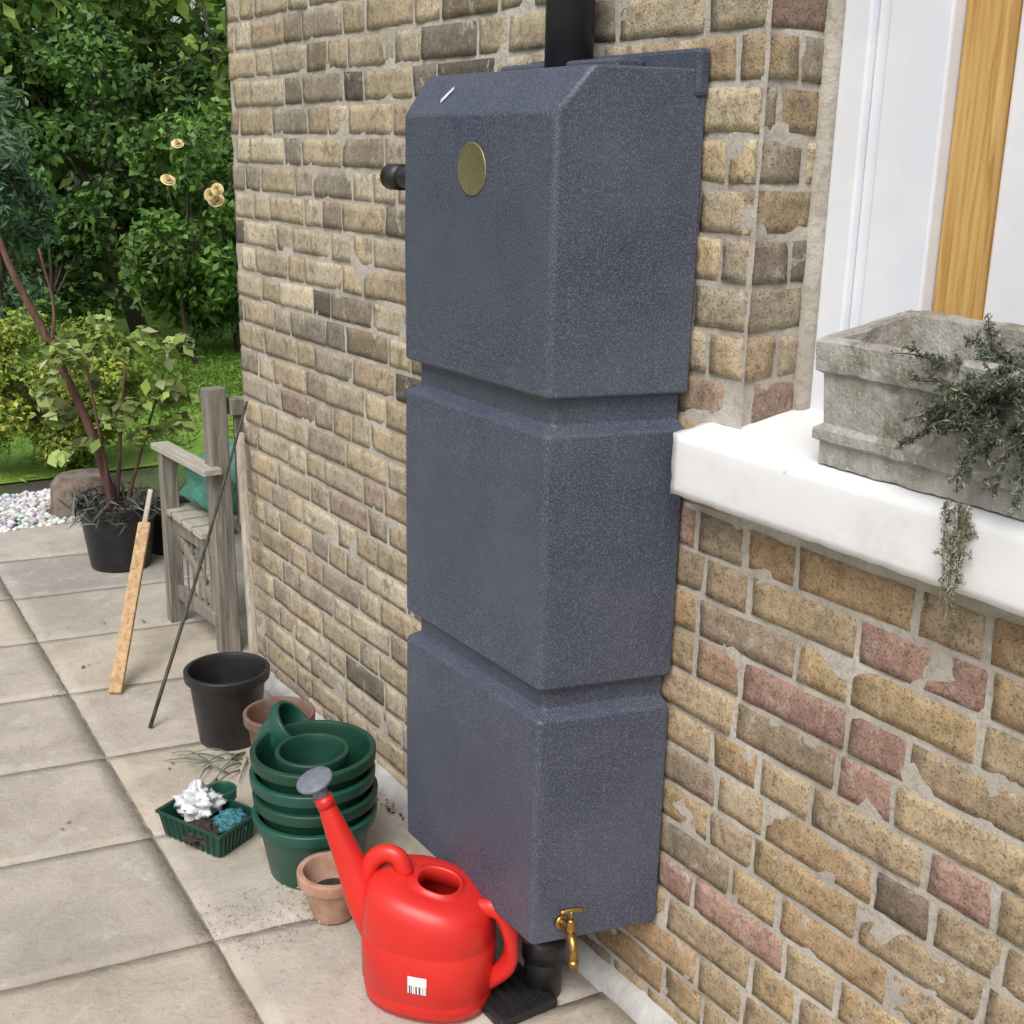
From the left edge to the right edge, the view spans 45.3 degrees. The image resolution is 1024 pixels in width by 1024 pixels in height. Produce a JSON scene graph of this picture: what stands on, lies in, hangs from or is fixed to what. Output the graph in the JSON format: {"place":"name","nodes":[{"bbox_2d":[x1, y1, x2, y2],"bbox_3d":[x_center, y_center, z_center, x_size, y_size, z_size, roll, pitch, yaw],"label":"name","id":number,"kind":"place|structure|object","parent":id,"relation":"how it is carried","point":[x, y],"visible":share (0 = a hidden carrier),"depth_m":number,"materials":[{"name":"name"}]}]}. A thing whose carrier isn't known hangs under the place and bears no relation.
{"place":"outdoors","nodes":[
{"label":"outdoors","id":0,"kind":"place"},
{"bbox_2d":[0,159,189,526],"bbox_3d":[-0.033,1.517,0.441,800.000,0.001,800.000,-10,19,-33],"label":"ground","id":1,"kind":"structure","parent":0,"point":[142,476],"depth_m":6.06,"materials":[{"name":"soil"}]},
{"bbox_2d":[48,468,115,518],"bbox_3d":[-1.881,-0.081,5.392,0.334,0.190,0.266,-10,19,-33],"label":"boulder","id":2,"kind":"object","parent":1,"relation":"on","point":[62,483],"visible":0.59,"depth_m":5.28,"materials":[{"name":"brown stone"}]},
{"bbox_2d":[8,143,221,261],"bbox_3d":[-6.920,-4.297,16.245,21.580,2.000,0.020,-10,19,-33],"label":"garden fence","id":3,"kind":"object","parent":1,"relation":"on","point":[76,182],"visible":0.01,"depth_m":16.81,"materials":[{"name":"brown wood"}]},
{"bbox_2d":[0,0,235,291],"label":"distant trees","id":4,"kind":"object","parent":1,"relation":"on","point":[187,14],"visible":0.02,"depth_m":13.77,"materials":[{"name":"green plant"}]},
{"bbox_2d":[0,298,242,483],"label":"lawn","id":5,"kind":"structure","parent":0,"point":[219,363],"depth_m":7.73,"materials":[{"name":"green plant"}]},
{"bbox_2d":[0,75,62,395],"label":"buddleia shrub","id":6,"kind":"object","parent":5,"relation":"on","point":[18,189],"visible":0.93,"depth_m":7.47,"materials":[{"name":"green plant"}]},
{"bbox_2d":[0,0,105,127],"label":"ash tree","id":7,"kind":"object","parent":5,"relation":"on","point":[17,19],"visible":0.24,"depth_m":9.61,"materials":[{"name":"green plant"}]},
{"bbox_2d":[1,160,129,335],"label":"fern shrub","id":8,"kind":"object","parent":5,"relation":"on","point":[78,224],"visible":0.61,"depth_m":9.40,"materials":[{"name":"green plant"}]},
{"bbox_2d":[0,302,158,468],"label":"golden shrub","id":9,"kind":"object","parent":5,"relation":"on","point":[48,439],"visible":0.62,"depth_m":5.97,"materials":[{"name":"green plant"}]},
{"bbox_2d":[0,2,219,340],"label":"hawthorn tree","id":10,"kind":"object","parent":5,"relation":"on","point":[57,128],"visible":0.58,"depth_m":9.48,"materials":[{"name":"green plant"}]},
{"bbox_2d":[59,0,235,232],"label":"hazel tree","id":11,"kind":"object","parent":5,"relation":"on","point":[144,22],"visible":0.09,"depth_m":10.80,"materials":[{"name":"green plant"}]},
{"bbox_2d":[114,107,237,363],"bbox_3d":[-2.435,-1.976,8.903,1.004,1.832,0.948,2,16,4],"label":"rose bush","id":12,"kind":"object","parent":5,"relation":"on","point":[161,266],"visible":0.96,"depth_m":8.78,"materials":[{"name":"green plant"}]},
{"bbox_2d":[112,101,240,350],"bbox_3d":[-2.348,-2.247,9.700,1.523,1.927,1.352,-1,16,-9],"label":"laurel shrub","id":13,"kind":"object","parent":5,"relation":"on","point":[163,304],"visible":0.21,"depth_m":9.41,"materials":[{"name":"green plant"}]},
{"bbox_2d":[32,0,224,111],"label":"sky","id":14,"kind":"structure","parent":0,"point":[175,18],"materials":[{"name":"white"}]},
{"bbox_2d":[0,522,636,1023],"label":"patio paving","id":15,"kind":"structure","parent":0,"point":[110,890],"depth_m":2.78,"materials":[{"name":"stone"}]},
{"bbox_2d":[0,488,80,531],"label":"gravel","id":16,"kind":"structure","parent":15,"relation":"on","point":[27,509],"depth_m":5.33,"materials":[{"name":"white gravel"}]},
{"bbox_2d":[0,234,203,572],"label":"potted shrub","id":17,"kind":"object","parent":15,"relation":"on","point":[110,517],"visible":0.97,"depth_m":4.58,"materials":[{"name":"green plant"}]},
{"bbox_2d":[108,489,152,693],"bbox_3d":[-1.161,0.231,3.758,0.038,0.494,0.499,1,16,-1],"label":"wooden plank","id":18,"kind":"object","parent":15,"relation":"on","point":[119,668],"visible":1,"depth_m":3.73,"materials":[{"name":"beige wood"}]},
{"bbox_2d":[152,496,193,555],"bbox_3d":[-1.358,0.062,4.884,0.232,0.200,0.232,-10,19,-33],"label":"plant pot","id":19,"kind":"object","parent":15,"relation":"on","point":[157,547],"visible":0.08,"depth_m":4.81,"materials":[{"name":"black plastic"}]},
{"bbox_2d":[150,386,245,652],"bbox_3d":[-0.783,-0.037,4.085,0.680,0.862,0.462,-10,19,-33],"label":"wooden bench","id":20,"kind":"object","parent":15,"relation":"on","point":[184,525],"visible":0.41,"depth_m":3.85,"materials":[{"name":"grey wood"}]},
{"bbox_2d":[179,440,236,514],"bbox_3d":[-0.904,-0.137,4.064,0.383,0.237,0.341,-10,19,-33],"label":"cushion","id":21,"kind":"object","parent":20,"relation":"on","point":[193,489],"visible":0.13,"depth_m":3.96,"materials":[{"name":"teal fabric"}]},
{"bbox_2d":[148,401,247,727],"bbox_3d":[-0.878,0.141,3.443,0.011,0.850,0.439,11,19,30],"label":"bamboo cane","id":22,"kind":"object","parent":15,"relation":"on","point":[157,703],"visible":1,"depth_m":3.44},
{"bbox_2d":[155,778,253,856],"bbox_3d":[-0.700,0.693,2.855,0.219,0.116,0.191,11,19,29],"label":"seed tray","id":23,"kind":"object","parent":15,"relation":"on","point":[215,819],"visible":1,"depth_m":2.83,"materials":[{"name":"green plastic"}]},
{"bbox_2d":[163,748,247,783],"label":"dry leaves","id":24,"kind":"object","parent":15,"relation":"on","point":[222,770],"visible":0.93,"depth_m":3.19,"materials":[{"name":"green plant"}]},
{"bbox_2d":[183,652,269,749],"bbox_3d":[-0.765,0.515,3.310,0.228,0.205,0.228,-10,19,-33],"label":"black plant pot","id":25,"kind":"object","parent":15,"relation":"on","point":[226,688],"visible":0.89,"depth_m":3.25,"materials":[{"name":"plastic"}]},
{"bbox_2d":[52,619,403,851],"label":"leaf litter","id":26,"kind":"object","parent":15,"relation":"on","point":[387,808],"visible":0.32,"depth_m":3.01,"materials":[{"name":"brown plant"}]},
{"bbox_2d":[235,432,258,654],"bbox_3d":[-0.763,0.163,3.550,0.026,0.751,0.284,-3,17,-16],"label":"broom handle","id":27,"kind":"object","parent":15,"relation":"on","point":[247,547],"visible":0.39,"depth_m":3.54,"materials":[{"name":"brown wood"}]},
{"bbox_2d":[196,882,336,961],"bbox_3d":[-0.493,0.837,2.567,0.282,0.015,0.222,-10,19,-33],"label":"grit","id":28,"kind":"object","parent":15,"relation":"on","point":[258,918],"visible":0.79,"depth_m":2.54,"materials":[{"name":"grey gravel"}]},
{"bbox_2d":[243,696,314,744],"bbox_3d":[-0.593,0.587,3.138,0.182,0.170,0.182,-10,19,-33],"label":"brown plant pot","id":29,"kind":"object","parent":15,"relation":"on","point":[255,715],"visible":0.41,"depth_m":3.16,"materials":[{"name":"brown ceramic"}]},
{"bbox_2d":[249,700,377,888],"bbox_3d":[-0.451,0.621,2.728,0.278,0.340,0.338,-10,19,-33],"label":"green planter stack","id":30,"kind":"object","parent":15,"relation":"on","point":[292,744],"visible":0.8,"depth_m":2.64,"materials":[{"name":"plastic"}]},
{"bbox_2d":[296,850,351,924],"bbox_3d":[-0.374,0.791,2.561,0.148,0.108,0.148,-10,19,-33],"label":"terracotta pot","id":31,"kind":"object","parent":15,"relation":"on","point":[319,883],"visible":0.71,"depth_m":2.53,"materials":[{"name":"ceramic"}]},
{"bbox_2d":[296,766,518,1022],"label":"watering can","id":32,"kind":"object","parent":15,"relation":"on","point":[425,925],"visible":0.98,"depth_m":2.24,"materials":[{"name":"red plastic"}]},
{"bbox_2d":[264,671,677,1023],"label":"base fillet","id":33,"kind":"object","parent":15,"relation":"on","point":[637,1005],"visible":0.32,"depth_m":2.38,"materials":[{"name":"concrete"}]},
{"bbox_3d":[-0.039,-0.800,2.661,0.370,3.150,1.980,-10,19,-33],"label":"wall","id":34,"kind":"object","parent":15,"relation":"on","visible":0},
{"bbox_2d":[482,0,594,1023],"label":"downpipe","id":35,"kind":"object","parent":34,"relation":"attached to","point":[530,988],"visible":0.48,"depth_m":2.27,"materials":[{"name":"black plastic"}]},
{"bbox_2d":[380,48,710,970],"bbox_3d":[-0.030,-0.043,2.252,0.239,1.491,0.808,-10,19,-33],"label":"rainwater tank","id":36,"kind":"object","parent":34,"relation":"attached to","point":[552,214],"visible":0.99,"depth_m":2.01,"materials":[{"name":"plastic"}]},
{"bbox_2d":[731,0,827,422],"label":"reveal bricks","id":37,"kind":"object","parent":34,"relation":"attached to","point":[781,212],"visible":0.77,"depth_m":1.82,"materials":[{"name":"brown brick"}]},
{"bbox_2d":[670,408,1023,616],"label":"window sill","id":38,"kind":"structure","parent":34,"relation":"attached to","point":[771,472],"depth_m":1.66,"materials":[{"name":"white paint"}]},
{"bbox_2d":[812,310,1023,519],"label":"stone planter","id":39,"kind":"object","parent":38,"relation":"on","point":[871,392],"visible":0.72,"depth_m":1.60,"materials":[{"name":"stone"}]},
{"bbox_2d":[890,312,1023,626],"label":"trailing conifer","id":40,"kind":"object","parent":39,"relation":"in","point":[985,424],"visible":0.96,"depth_m":1.44,"materials":[{"name":"green plant"}]},
{"bbox_2d":[859,0,967,325],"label":"frame jamb","id":41,"kind":"object","parent":34,"relation":"attached to","point":[922,68],"depth_m":1.73,"materials":[{"name":"white paint"}]},
{"bbox_2d":[983,0,1023,324],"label":"sash stile","id":42,"kind":"object","parent":34,"relation":"attached to","point":[1004,300],"depth_m":1.66,"materials":[{"name":"white paint"}]},
{"bbox_2d":[226,0,1023,1023],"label":"wall bricks","id":43,"kind":"object","parent":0,"point":[958,838],"depth_m":2.03,"materials":[{"name":"beige brick"}]},
{"bbox_2d":[228,0,1023,1023],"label":"wall mortar","id":44,"kind":"object","parent":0,"point":[848,670],"depth_m":1.95,"materials":[{"name":"grey concrete"}]},
{"bbox_2d":[737,4,823,426],"bbox_3d":[0.416,-0.835,1.720,0.135,1.640,0.006,-10,19,-33],"label":"reveal mortar","id":45,"kind":"object","parent":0,"point":[782,134],"visible":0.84,"depth_m":1.83,"materials":[{"name":"beige concrete"}]},
{"bbox_2d":[792,0,845,409],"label":"frame mortar fillet","id":46,"kind":"object","parent":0,"point":[824,134],"visible":0.88,"depth_m":1.85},
{"bbox_2d":[810,0,880,410],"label":"frame jamb","id":47,"kind":"object","parent":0,"point":[858,53],"depth_m":1.82,"materials":[{"name":"white paint"}]},
{"bbox_2d":[849,0,891,328],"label":"frame bead","id":48,"kind":"object","parent":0,"point":[876,102],"depth_m":1.79,"materials":[{"name":"white paint"}]},
{"bbox_2d":[932,0,1022,319],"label":"frame stripped bead","id":49,"kind":"object","parent":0,"point":[988,61],"depth_m":1.67,"materials":[{"name":"wood"}]}
]}

